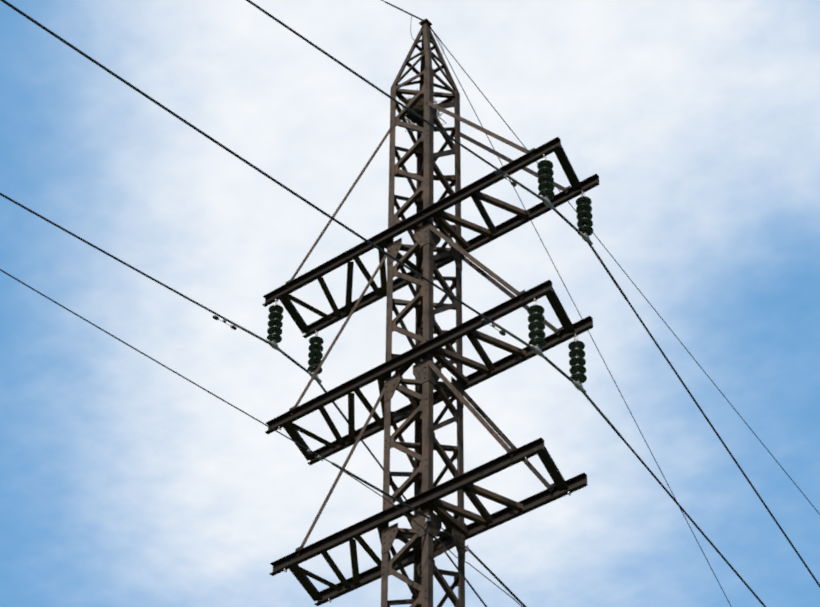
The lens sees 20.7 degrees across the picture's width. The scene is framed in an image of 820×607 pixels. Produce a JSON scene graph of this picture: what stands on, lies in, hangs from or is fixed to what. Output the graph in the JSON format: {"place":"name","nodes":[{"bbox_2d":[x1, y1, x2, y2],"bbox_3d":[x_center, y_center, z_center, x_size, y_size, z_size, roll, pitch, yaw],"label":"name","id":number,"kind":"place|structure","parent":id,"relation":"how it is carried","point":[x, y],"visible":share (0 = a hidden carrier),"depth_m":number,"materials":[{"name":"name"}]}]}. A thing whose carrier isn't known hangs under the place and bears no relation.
{"place":"outdoors","nodes":[
{"label":"outdoors","id":0,"kind":"place"},
{"bbox_2d":[0,0,819,606],"label":"sky","id":1,"kind":"structure","parent":0,"point":[125,482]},
{"label":"ground","id":2,"kind":"structure","parent":0,"visible":0},
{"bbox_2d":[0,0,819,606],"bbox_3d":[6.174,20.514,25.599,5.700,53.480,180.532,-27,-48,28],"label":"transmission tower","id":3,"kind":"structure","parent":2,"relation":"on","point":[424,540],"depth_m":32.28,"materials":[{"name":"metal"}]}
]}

